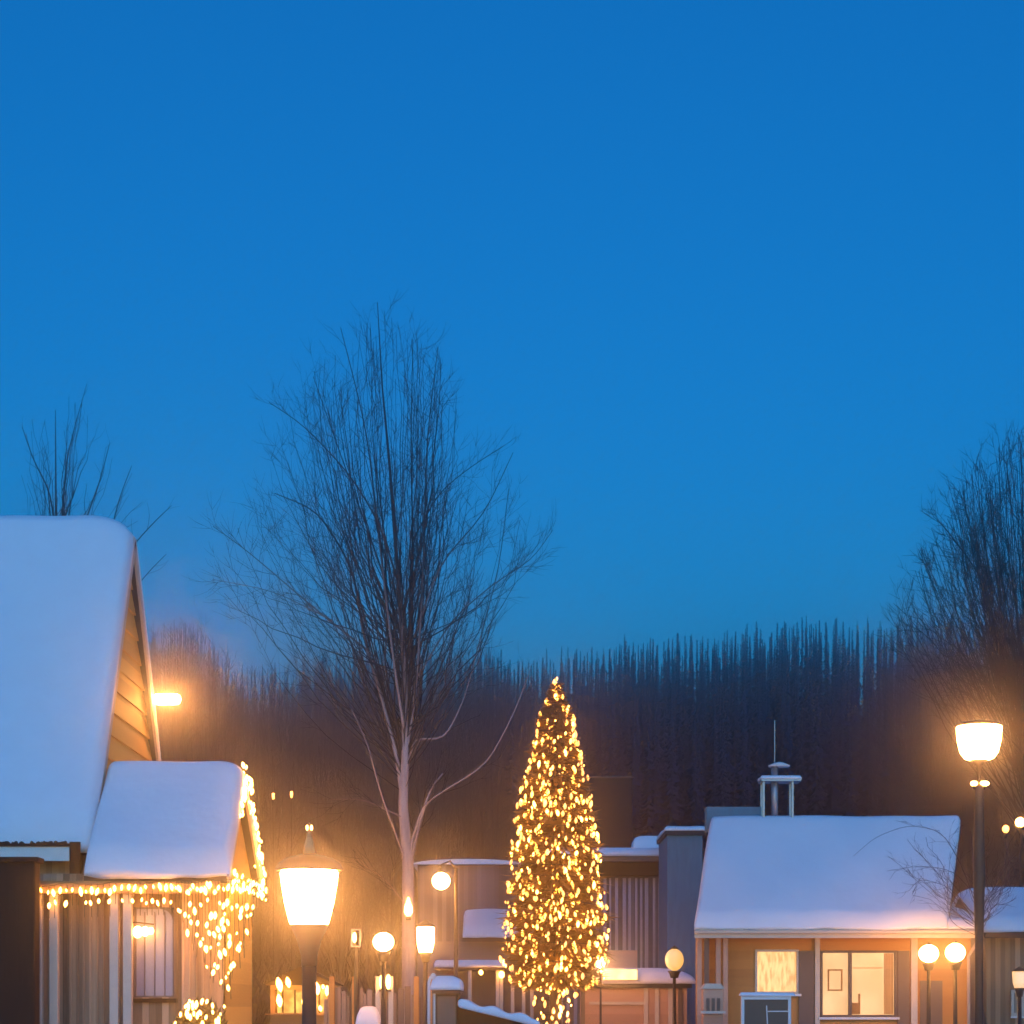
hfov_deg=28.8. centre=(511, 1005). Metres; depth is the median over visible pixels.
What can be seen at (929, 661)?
spruce tree
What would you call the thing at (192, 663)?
thicket tree
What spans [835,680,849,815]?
spruce tree
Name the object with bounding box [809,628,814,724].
spruce tree
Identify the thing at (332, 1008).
board fence
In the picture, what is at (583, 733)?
spruce tree
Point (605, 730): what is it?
spruce tree
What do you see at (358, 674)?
thicket tree
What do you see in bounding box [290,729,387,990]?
thicket tree
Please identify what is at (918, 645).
spruce tree
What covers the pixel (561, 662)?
spruce tree
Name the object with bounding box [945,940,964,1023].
street lamp
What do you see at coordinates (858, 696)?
spruce tree
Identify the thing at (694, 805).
spruce tree
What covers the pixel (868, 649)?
spruce tree
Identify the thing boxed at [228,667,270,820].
thicket tree
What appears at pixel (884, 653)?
spruce tree
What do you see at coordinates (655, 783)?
spruce tree
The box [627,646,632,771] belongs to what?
spruce tree
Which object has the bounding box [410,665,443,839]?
thicket tree
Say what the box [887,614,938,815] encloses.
thicket tree
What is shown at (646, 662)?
spruce tree
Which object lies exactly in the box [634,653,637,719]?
spruce tree
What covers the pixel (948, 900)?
bare tree
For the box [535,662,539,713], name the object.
spruce tree
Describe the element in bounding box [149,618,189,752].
thicket tree
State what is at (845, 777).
spruce tree
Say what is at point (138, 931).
porch lantern
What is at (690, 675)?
spruce tree
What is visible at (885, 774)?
spruce tree
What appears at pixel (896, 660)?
spruce tree
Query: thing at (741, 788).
spruce tree
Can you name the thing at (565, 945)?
light string
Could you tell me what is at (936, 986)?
door
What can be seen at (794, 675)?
spruce tree
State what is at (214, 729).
thicket tree
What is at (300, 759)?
thicket tree
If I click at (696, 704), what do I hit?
spruce tree
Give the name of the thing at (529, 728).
thicket tree
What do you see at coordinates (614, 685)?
spruce tree
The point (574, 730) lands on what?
spruce tree
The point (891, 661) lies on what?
spruce tree
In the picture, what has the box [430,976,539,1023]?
dark shed
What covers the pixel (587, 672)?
spruce tree
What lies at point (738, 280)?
sky
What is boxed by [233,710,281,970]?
thicket tree
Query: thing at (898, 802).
spruce tree
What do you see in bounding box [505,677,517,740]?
thicket tree
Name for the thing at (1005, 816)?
thicket tree
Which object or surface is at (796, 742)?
spruce tree
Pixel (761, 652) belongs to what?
spruce tree
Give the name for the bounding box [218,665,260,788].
thicket tree
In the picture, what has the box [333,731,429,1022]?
thicket tree
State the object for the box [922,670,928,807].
spruce tree
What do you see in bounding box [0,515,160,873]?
steep chalet
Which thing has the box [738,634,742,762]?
spruce tree
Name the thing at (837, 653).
spruce tree
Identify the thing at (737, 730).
spruce tree
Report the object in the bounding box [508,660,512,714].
spruce tree
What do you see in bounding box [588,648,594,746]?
spruce tree
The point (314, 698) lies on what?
thicket tree
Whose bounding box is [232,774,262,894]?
light string
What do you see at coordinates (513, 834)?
thicket tree
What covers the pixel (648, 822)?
spruce tree
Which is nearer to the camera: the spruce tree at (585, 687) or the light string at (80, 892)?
the light string at (80, 892)
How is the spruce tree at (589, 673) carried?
on the hill
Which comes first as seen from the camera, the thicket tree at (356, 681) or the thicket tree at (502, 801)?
the thicket tree at (502, 801)
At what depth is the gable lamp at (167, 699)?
41.26 m
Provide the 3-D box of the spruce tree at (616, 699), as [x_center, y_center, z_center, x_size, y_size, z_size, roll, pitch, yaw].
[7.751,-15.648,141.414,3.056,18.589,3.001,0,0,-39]
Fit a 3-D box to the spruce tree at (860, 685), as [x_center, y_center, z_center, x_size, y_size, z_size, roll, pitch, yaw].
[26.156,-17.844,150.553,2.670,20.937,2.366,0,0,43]
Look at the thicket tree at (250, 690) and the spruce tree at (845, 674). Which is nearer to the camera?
the thicket tree at (250, 690)
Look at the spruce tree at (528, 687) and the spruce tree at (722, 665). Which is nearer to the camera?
the spruce tree at (722, 665)
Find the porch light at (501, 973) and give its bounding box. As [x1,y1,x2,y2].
[499,970,503,977]
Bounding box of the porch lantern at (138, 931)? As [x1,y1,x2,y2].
[133,921,153,937]
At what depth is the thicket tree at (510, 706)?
130.96 m
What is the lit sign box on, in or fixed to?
attached to the salmon garage
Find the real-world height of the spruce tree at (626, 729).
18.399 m
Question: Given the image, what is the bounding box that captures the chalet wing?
[40,761,263,1023]
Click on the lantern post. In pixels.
(356, 976)
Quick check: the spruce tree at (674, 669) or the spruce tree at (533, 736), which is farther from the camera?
the spruce tree at (674, 669)
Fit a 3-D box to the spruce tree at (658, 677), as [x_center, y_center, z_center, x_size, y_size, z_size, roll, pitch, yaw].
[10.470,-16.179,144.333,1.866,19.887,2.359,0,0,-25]
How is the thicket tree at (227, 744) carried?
on the hill
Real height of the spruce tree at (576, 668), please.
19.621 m
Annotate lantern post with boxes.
[351,929,360,1023]
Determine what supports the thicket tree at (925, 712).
on the hill
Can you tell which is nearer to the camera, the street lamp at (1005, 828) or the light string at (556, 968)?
the light string at (556, 968)
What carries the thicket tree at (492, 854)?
on the hill
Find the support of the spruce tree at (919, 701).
on the hill
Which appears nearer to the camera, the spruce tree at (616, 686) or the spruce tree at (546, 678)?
the spruce tree at (616, 686)
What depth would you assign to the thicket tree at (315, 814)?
114.29 m
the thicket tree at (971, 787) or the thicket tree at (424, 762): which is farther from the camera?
the thicket tree at (424, 762)
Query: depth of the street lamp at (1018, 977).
35.94 m
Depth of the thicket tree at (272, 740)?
128.38 m
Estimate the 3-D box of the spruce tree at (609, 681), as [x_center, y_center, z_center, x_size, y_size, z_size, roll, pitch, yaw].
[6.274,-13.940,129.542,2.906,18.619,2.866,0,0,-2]
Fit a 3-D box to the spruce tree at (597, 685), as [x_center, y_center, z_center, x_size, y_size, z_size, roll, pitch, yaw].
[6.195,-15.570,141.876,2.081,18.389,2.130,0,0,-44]
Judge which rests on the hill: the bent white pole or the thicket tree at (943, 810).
the thicket tree at (943, 810)
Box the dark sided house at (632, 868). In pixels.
[545,776,658,1023]
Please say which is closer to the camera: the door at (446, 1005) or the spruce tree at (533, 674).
the door at (446, 1005)
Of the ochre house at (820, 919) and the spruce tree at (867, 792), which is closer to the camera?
the ochre house at (820, 919)
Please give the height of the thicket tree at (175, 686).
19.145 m
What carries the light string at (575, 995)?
attached to the lit fir tree at (556, 952)
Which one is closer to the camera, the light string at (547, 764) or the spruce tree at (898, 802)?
the light string at (547, 764)
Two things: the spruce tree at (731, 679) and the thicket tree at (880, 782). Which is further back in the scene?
the spruce tree at (731, 679)
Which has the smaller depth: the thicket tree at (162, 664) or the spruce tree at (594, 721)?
the spruce tree at (594, 721)
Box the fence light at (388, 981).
[379,975,390,991]
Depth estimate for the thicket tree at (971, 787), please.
104.47 m
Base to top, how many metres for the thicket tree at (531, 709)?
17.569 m
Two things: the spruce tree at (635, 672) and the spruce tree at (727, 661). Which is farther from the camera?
the spruce tree at (727, 661)
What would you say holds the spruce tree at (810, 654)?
on the hill
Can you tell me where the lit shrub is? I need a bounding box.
[172,996,227,1023]
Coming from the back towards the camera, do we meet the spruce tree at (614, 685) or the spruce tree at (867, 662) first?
the spruce tree at (614, 685)
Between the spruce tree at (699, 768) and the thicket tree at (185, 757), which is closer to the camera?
the thicket tree at (185, 757)
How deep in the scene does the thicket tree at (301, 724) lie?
130.41 m
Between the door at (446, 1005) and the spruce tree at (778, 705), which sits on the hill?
the spruce tree at (778, 705)
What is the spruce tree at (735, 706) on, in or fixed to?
on the hill
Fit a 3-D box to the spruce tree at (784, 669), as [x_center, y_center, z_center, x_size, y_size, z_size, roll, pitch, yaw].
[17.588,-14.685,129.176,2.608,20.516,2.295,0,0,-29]
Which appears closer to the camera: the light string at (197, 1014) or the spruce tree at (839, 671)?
the light string at (197, 1014)
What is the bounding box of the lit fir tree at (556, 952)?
[494,683,621,1023]
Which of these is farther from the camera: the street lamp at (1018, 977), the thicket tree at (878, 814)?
the thicket tree at (878, 814)
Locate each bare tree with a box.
[21,384,174,580]
[184,288,561,1023]
[856,820,1023,934]
[872,418,1023,839]
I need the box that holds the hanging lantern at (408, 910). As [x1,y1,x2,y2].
[404,897,412,919]
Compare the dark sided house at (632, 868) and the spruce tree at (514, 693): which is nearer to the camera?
the dark sided house at (632, 868)
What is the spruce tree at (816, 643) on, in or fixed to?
on the hill
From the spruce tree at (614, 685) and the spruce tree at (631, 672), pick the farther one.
the spruce tree at (614, 685)
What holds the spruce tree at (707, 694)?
on the hill
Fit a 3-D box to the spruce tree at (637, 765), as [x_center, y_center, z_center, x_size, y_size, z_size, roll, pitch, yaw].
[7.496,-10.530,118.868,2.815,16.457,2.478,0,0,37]
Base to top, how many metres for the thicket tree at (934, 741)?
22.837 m
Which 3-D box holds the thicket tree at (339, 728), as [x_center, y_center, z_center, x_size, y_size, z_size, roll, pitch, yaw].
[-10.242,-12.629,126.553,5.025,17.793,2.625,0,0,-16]
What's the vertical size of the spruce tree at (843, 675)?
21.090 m
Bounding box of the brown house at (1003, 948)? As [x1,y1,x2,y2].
[952,887,1023,1023]
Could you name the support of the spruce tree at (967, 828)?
on the hill
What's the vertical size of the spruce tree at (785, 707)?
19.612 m
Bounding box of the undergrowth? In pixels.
[252,870,991,1023]
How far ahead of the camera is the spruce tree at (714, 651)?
141.39 m
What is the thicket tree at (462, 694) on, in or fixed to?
on the hill
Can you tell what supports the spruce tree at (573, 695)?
on the hill
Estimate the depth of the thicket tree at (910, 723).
118.43 m
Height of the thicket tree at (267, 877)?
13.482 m
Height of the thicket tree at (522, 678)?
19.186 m
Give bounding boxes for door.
[437,996,455,1023]
[592,1005,642,1023]
[920,981,941,1023]
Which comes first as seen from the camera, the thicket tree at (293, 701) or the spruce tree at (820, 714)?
the spruce tree at (820, 714)
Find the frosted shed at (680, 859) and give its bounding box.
[656,826,706,1023]
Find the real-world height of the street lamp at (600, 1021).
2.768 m
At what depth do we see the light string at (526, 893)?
39.36 m
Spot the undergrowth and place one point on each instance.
(262, 1009)
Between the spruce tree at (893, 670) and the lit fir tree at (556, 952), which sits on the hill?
the spruce tree at (893, 670)
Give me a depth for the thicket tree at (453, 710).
138.57 m
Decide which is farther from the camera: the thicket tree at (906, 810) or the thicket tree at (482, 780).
the thicket tree at (482, 780)
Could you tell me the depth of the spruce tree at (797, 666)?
150.24 m
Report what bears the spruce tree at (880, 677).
on the hill
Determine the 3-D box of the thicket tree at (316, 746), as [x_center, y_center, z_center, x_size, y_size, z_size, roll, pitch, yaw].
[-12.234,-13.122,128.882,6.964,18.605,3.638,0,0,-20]
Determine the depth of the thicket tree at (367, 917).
98.78 m
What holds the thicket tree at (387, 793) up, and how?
on the hill
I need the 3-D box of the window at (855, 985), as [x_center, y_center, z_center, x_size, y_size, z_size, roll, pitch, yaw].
[7.254,-0.433,41.765,1.682,1.444,0.230,0,0,0]
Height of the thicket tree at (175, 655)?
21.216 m
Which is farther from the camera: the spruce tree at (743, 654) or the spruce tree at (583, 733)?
the spruce tree at (743, 654)
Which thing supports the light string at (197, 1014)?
attached to the lit shrub
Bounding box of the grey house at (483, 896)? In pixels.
[414,859,548,1023]
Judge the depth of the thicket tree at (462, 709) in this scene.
141.44 m
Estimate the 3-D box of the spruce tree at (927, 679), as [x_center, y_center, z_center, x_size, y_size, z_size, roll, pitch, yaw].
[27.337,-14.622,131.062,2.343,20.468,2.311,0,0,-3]
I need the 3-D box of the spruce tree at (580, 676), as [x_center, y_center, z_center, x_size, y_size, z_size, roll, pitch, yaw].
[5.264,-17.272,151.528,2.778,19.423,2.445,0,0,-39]
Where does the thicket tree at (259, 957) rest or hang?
on the hill
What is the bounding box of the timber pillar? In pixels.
[0,857,43,1023]
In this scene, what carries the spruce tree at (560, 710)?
on the hill
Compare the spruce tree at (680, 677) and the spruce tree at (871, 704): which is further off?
the spruce tree at (680, 677)
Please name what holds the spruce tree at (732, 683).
on the hill
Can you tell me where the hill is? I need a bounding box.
[252,895,416,1023]
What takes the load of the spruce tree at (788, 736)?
on the hill
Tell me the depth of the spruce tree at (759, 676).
139.54 m
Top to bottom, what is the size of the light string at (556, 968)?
0.823 m
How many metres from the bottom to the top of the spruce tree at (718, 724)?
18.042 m
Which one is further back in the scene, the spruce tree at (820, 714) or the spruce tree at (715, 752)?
the spruce tree at (820, 714)
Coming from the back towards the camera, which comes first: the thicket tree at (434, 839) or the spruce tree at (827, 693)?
the spruce tree at (827, 693)
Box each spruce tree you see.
[498,650,502,719]
[499,709,523,864]
[504,726,516,846]
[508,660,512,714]
[511,669,516,735]
[515,695,527,888]
[520,668,526,765]
[524,665,533,799]
[525,673,528,739]
[527,662,529,721]
[531,698,536,778]
[532,661,535,735]
[534,686,538,741]
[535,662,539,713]
[538,658,545,707]
[540,662,544,710]
[543,649,547,703]
[549,659,551,683]
[559,646,561,682]
[559,663,569,847]
[566,647,570,725]
[566,659,571,776]
[567,660,586,793]
[570,698,587,836]
[570,703,584,847]
[571,659,575,718]
[574,653,576,730]
[575,649,578,701]
[576,670,580,732]
[578,661,589,775]
[579,651,582,706]
[579,686,590,837]
[579,687,589,835]
[581,656,592,770]
[584,677,591,798]
[586,652,591,771]
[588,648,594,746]
[588,662,592,759]
[590,667,599,775]
[590,669,605,775]
[591,658,602,744]
[593,661,597,747]
[601,648,616,772]
[601,654,605,751]
[601,670,609,774]
[603,658,616,775]
[612,650,616,755]
[612,664,618,772]
[614,651,627,775]
[614,655,622,740]
[619,644,622,720]
[621,634,624,731]
[621,641,638,795]
[622,658,630,772]
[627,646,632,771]
[629,712,640,841]
[630,656,640,804]
[632,643,640,780]
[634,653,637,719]
[634,691,645,836]
[634,711,662,835]
[636,645,641,782]
[637,649,646,793]
[639,643,646,740]
[643,682,666,835]
[644,638,654,781]
[644,650,647,736]
[645,650,662,833]
[651,639,659,782]
[654,645,660,753]
[655,646,662,750]
[657,683,684,831]
[658,642,667,829]
[660,650,666,735]
[662,638,672,746]
[665,647,671,742]
[670,639,674,715]
[672,634,686,817]
[673,669,686,825]
[674,633,686,819]
[674,649,675,714]
[680,637,689,817]
[681,656,683,743]
[682,635,706,841]
[682,665,698,825]
[687,699,704,860]
[688,634,694,747]
[693,640,704,851]
[695,637,710,844]
[695,715,705,861]
[696,666,709,854]
[698,654,700,724]
[700,639,711,840]
[703,649,716,839]
[706,638,718,804]
[707,658,719,806]
[710,658,730,803]
[715,644,718,790]
[717,641,730,771]
[718,644,732,802]
[725,630,730,738]
[728,642,740,768]
[728,643,733,759]
[728,647,740,806]
[729,635,741,799]
[730,631,740,761]
[732,666,740,804]
[733,670,752,806]
[736,663,751,806]
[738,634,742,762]
[738,634,747,783]
[744,624,753,742]
[744,628,748,691]
[744,639,748,743]
[745,637,755,805]
[749,648,766,806]
[750,691,766,808]
[751,621,759,753]
[752,639,770,798]
[759,629,762,684]
[759,664,770,809]
[760,649,772,815]
[763,696,772,815]
[764,644,770,812]
[766,637,770,721]
[766,652,772,774]
[768,633,778,763]
[769,632,775,759]
[770,623,780,762]
[773,627,783,794]
[773,635,780,807]
[775,651,791,812]
[777,620,792,814]
[777,646,786,815]
[778,651,795,815]
[785,624,790,701]
[788,628,790,693]
[789,626,804,810]
[789,631,792,726]
[790,637,805,797]
[792,683,805,815]
[794,722,808,815]
[796,623,800,718]
[798,618,808,809]
[799,630,809,760]
[802,660,820,814]
[803,615,808,726]
[803,637,812,812]
[804,639,824,814]
[805,634,828,814]
[806,662,827,814]
[808,624,812,716]
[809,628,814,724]
[815,624,817,664]
[817,620,828,772]
[817,638,831,814]
[818,632,827,801]
[822,622,831,814]
[822,672,841,815]
[824,628,831,777]
[828,617,840,749]
[829,619,840,748]
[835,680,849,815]
[836,680,854,815]
[838,622,849,812]
[838,636,840,687]
[844,639,846,731]
[844,654,861,815]
[845,627,851,749]
[845,649,861,809]
[850,630,855,724]
[854,658,875,815]
[855,627,862,814]
[855,631,862,724]
[855,634,860,753]
[858,698,876,815]
[859,630,867,778]
[859,633,880,815]
[862,617,869,736]
[868,623,869,693]
[869,631,880,813]
[874,629,883,810]
[875,640,882,762]
[876,622,882,742]
[878,671,891,815]
[880,627,883,733]
[880,651,887,757]
[882,630,885,724]
[888,633,895,744]
[889,627,894,703]
[889,712,905,815]
[893,626,903,771]
[894,622,899,705]
[894,634,905,774]
[903,631,913,740]
[903,637,906,703]
[913,656,927,815]
[914,611,919,673]
[915,670,926,796]
[921,620,925,670]
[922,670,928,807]
[923,633,931,811]
[929,615,933,730]
[929,634,942,813]
[936,646,943,810]
[946,636,958,866]
[955,699,971,891]
[958,712,972,886]
[986,690,1022,886]
[1010,737,1023,886]
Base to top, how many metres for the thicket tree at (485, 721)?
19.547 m
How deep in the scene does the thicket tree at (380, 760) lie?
124.86 m
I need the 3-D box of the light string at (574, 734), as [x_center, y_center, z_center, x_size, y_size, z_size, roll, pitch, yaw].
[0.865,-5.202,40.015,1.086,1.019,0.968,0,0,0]
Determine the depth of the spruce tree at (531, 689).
130.89 m
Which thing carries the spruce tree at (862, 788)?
on the hill
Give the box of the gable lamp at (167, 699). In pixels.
[154,694,180,704]
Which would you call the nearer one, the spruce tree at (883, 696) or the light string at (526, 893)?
the light string at (526, 893)
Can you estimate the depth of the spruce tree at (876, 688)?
143.26 m
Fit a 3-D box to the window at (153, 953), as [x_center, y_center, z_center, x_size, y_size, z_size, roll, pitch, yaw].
[-6.241,-0.901,34.770,0.825,1.693,0.220,0,0,0]
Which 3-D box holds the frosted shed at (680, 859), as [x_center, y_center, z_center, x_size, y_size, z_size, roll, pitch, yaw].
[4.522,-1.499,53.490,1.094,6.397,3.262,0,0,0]
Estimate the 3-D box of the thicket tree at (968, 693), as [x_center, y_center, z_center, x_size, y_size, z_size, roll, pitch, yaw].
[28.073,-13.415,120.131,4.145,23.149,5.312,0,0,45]
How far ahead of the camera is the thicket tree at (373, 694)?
125.10 m
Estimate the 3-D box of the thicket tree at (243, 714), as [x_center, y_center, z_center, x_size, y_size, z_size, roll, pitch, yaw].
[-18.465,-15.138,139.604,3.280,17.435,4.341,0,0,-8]
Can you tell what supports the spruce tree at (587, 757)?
on the hill
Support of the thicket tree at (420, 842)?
on the hill
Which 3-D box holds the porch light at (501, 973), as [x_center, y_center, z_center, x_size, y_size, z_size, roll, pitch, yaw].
[-0.298,-0.901,56.421,0.166,0.251,0.209,0,0,0]
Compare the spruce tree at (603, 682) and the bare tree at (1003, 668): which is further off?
the spruce tree at (603, 682)
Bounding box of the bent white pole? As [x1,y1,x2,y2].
[427,973,435,1023]
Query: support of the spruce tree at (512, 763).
on the hill
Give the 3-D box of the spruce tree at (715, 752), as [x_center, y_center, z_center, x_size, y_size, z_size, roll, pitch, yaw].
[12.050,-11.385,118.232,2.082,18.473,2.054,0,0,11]
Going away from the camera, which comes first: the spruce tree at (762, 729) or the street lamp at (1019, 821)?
the street lamp at (1019, 821)
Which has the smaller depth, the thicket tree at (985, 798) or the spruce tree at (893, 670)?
the thicket tree at (985, 798)
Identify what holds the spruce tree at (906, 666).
on the hill
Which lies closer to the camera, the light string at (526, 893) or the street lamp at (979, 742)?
the street lamp at (979, 742)
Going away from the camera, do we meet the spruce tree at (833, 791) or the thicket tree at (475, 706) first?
the spruce tree at (833, 791)
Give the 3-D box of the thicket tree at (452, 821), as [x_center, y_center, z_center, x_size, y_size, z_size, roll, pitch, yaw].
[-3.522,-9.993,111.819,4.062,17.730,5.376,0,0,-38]
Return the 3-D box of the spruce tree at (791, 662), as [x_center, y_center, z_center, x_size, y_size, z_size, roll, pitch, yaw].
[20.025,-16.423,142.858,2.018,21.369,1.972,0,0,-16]
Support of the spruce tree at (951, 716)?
on the hill
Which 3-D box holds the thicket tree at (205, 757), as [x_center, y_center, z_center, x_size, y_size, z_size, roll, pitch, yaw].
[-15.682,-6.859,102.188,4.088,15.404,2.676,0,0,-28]
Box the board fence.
[324,976,431,1023]
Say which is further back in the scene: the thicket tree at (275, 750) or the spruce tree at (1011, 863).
the thicket tree at (275, 750)
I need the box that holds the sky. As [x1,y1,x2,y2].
[0,0,1023,739]
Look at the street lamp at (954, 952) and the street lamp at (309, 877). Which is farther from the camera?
the street lamp at (954, 952)
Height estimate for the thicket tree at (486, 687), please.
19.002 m
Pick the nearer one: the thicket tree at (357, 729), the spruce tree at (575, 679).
the thicket tree at (357, 729)
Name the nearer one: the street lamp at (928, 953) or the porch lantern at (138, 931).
the porch lantern at (138, 931)
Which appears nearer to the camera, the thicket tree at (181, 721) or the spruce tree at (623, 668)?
the thicket tree at (181, 721)
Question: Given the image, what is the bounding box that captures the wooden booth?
[700,984,725,1023]
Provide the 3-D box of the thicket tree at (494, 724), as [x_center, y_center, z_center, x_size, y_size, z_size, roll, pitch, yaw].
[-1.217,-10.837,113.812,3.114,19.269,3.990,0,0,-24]
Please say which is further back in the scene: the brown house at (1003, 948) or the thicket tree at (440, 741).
the thicket tree at (440, 741)
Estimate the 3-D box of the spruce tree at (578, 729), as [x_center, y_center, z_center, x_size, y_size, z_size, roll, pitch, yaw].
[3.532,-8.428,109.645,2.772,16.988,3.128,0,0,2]
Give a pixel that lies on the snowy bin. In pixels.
(368, 1015)
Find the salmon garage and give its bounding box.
[575,950,695,1023]
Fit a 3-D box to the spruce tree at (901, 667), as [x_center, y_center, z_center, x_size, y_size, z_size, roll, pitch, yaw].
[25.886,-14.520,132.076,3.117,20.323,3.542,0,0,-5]
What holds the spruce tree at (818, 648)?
on the hill
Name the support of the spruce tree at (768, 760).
on the hill
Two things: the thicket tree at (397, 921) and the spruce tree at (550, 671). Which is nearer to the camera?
the thicket tree at (397, 921)
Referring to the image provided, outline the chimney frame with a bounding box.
[757,720,801,817]
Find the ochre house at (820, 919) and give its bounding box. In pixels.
[694,807,974,1023]
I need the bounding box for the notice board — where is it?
[739,992,795,1023]
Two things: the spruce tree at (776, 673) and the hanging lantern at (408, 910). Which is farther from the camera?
the spruce tree at (776, 673)
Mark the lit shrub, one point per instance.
(193, 1020)
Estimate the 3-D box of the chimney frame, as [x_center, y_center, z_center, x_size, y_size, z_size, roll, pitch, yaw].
[5.903,-4.981,44.000,0.900,2.627,0.632,0,0,0]
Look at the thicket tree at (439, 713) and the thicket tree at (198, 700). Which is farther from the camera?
the thicket tree at (439, 713)
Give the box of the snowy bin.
[355,1006,380,1023]
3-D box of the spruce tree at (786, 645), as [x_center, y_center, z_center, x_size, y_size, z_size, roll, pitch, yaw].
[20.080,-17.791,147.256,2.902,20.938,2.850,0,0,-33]
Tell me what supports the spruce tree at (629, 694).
on the hill
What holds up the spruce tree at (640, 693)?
on the hill
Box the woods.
[150,617,1019,898]
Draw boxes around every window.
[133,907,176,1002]
[755,949,800,995]
[819,951,899,1019]
[1010,990,1023,1017]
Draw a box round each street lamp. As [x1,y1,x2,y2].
[272,792,274,979]
[275,821,342,1023]
[290,790,292,970]
[373,930,393,1023]
[416,919,435,1023]
[432,860,457,977]
[597,958,603,1023]
[665,945,683,1023]
[919,942,938,1023]
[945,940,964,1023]
[956,720,1002,1023]
[1002,824,1008,886]
[1012,966,1023,1023]
[1015,816,1023,886]
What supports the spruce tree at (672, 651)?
on the hill
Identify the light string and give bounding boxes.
[40,879,221,917]
[174,998,220,1023]
[177,878,261,1007]
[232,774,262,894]
[242,762,266,900]
[276,977,327,1010]
[499,935,607,967]
[502,904,609,945]
[503,957,609,995]
[505,876,607,916]
[507,846,601,889]
[511,821,600,860]
[513,789,594,832]
[519,756,592,801]
[528,720,582,769]
[533,988,577,1023]
[537,677,575,726]
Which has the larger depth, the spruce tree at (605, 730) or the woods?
the woods
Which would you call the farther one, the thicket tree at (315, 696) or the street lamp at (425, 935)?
the thicket tree at (315, 696)
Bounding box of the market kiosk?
[263,967,342,1023]
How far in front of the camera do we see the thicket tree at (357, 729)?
126.83 m
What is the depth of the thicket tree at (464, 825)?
99.99 m
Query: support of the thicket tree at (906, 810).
on the hill
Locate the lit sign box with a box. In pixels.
[590,969,637,980]
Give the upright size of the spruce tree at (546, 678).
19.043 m
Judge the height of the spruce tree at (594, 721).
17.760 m
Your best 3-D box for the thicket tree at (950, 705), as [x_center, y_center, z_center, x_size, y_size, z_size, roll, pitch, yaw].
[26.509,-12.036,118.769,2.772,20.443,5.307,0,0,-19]
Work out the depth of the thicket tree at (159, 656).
140.34 m
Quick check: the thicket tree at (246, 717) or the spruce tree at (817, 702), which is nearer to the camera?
the spruce tree at (817, 702)
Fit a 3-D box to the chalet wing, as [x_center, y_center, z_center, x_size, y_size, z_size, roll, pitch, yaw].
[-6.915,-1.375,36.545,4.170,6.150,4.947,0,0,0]
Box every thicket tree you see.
[148,628,170,742]
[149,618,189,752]
[149,637,186,753]
[150,641,202,911]
[151,639,178,757]
[151,660,193,761]
[152,616,206,760]
[152,617,212,761]
[152,620,197,751]
[152,635,204,761]
[158,720,205,910]
[159,662,203,761]
[162,648,186,759]
[164,622,220,760]
[176,653,252,778]
[181,629,230,760]
[181,724,230,761]
[185,591,226,759]
[187,645,244,760]
[200,656,233,761]
[202,647,241,758]
[202,681,255,798]
[205,660,254,755]
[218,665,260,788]
[219,682,251,800]
[225,750,289,922]
[226,662,261,766]
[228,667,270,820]
[228,673,323,966]
[228,705,271,936]
[232,687,264,783]
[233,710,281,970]
[234,662,284,849]
[249,653,316,898]
[249,663,275,848]
[249,671,297,880]
[249,753,330,976]
[252,762,298,1016]
[254,641,310,884]
[260,685,305,968]
[262,678,329,853]
[264,764,350,974]
[269,655,326,835]
[275,640,360,835]
[276,694,336,892]
[277,680,365,974]
[282,658,365,855]
[283,646,322,836]
[284,657,335,850]
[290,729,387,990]
[296,640,333,799]
[309,698,391,976]
[310,655,358,891]
[312,661,348,943]
[312,676,360,968]
[316,730,399,988]
[323,672,381,919]
[325,634,374,908]
[332,684,392,976]
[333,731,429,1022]
[336,646,391,941]
[337,649,373,945]
[339,688,415,970]
[347,665,375,837]
[349,647,398,930]
[353,658,414,968]
[354,645,432,946]
[356,685,448,949]
[366,665,380,877]
[373,629,413,806]
[388,642,456,884]
[388,676,435,878]
[388,679,443,935]
[389,732,453,972]
[390,668,447,909]
[395,651,458,851]
[398,710,479,956]
[408,688,477,858]
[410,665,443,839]
[417,659,466,790]
[417,672,480,859]
[421,654,471,855]
[426,654,488,858]
[430,641,476,839]
[431,675,496,858]
[436,665,523,858]
[439,727,494,858]
[441,649,505,858]
[442,655,478,838]
[456,616,502,854]
[464,638,501,858]
[464,655,488,850]
[466,647,504,819]
[468,741,526,860]
[469,652,525,858]
[474,667,530,858]
[476,768,541,874]
[479,705,527,859]
[482,665,515,766]
[484,710,539,874]
[487,680,580,876]
[490,675,552,799]
[492,676,524,788]
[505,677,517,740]
[511,641,540,740]
[514,671,565,777]
[854,623,941,815]
[854,669,966,839]
[858,628,902,815]
[873,660,940,815]
[875,639,940,815]
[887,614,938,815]
[895,592,968,815]
[899,636,941,815]
[902,645,974,878]
[920,641,984,903]
[930,643,1017,904]
[931,640,1017,895]
[933,634,973,846]
[936,624,987,878]
[946,668,1018,887]
[956,620,990,874]
[958,683,1023,886]
[959,663,1023,886]
[972,630,1023,884]
[976,619,1013,883]
[993,702,1023,886]
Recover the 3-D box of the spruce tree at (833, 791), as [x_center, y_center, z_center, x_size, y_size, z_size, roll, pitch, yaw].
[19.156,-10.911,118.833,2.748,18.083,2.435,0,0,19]
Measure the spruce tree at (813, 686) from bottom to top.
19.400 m
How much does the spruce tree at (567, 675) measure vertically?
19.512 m
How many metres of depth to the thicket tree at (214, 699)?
141.28 m
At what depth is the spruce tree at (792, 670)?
139.31 m
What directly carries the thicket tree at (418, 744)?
on the hill
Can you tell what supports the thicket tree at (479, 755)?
on the hill
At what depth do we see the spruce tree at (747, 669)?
147.70 m
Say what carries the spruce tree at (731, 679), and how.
on the hill
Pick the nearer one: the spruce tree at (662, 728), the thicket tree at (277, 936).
the thicket tree at (277, 936)
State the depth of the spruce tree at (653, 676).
141.47 m

